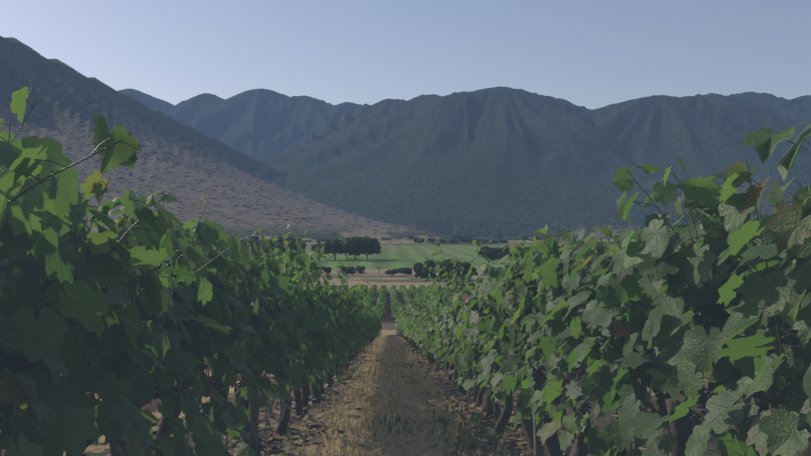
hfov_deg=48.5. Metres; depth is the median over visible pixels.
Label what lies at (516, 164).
terrain ground
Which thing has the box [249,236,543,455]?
trellis posts
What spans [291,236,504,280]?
valley tree trunks
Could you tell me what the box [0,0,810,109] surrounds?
sky
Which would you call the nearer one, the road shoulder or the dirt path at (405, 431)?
the dirt path at (405, 431)
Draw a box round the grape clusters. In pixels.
[69,339,719,455]
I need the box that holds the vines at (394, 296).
[332,285,449,319]
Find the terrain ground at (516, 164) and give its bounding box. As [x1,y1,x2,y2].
[0,36,810,455]
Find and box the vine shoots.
[0,99,809,455]
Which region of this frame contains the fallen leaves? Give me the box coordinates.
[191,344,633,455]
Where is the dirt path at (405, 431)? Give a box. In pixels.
[280,336,529,455]
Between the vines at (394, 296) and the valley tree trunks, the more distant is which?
the valley tree trunks
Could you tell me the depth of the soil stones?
11.97 m
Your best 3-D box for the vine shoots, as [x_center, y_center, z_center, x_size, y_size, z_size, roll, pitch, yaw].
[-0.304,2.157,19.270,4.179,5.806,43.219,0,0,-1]
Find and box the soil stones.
[228,353,569,453]
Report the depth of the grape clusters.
5.18 m
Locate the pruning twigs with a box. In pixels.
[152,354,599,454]
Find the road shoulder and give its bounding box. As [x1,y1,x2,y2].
[287,272,482,273]
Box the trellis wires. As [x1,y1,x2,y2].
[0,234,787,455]
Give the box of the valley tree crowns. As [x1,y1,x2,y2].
[240,233,561,278]
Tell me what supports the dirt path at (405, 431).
on the terrain ground at (516, 164)

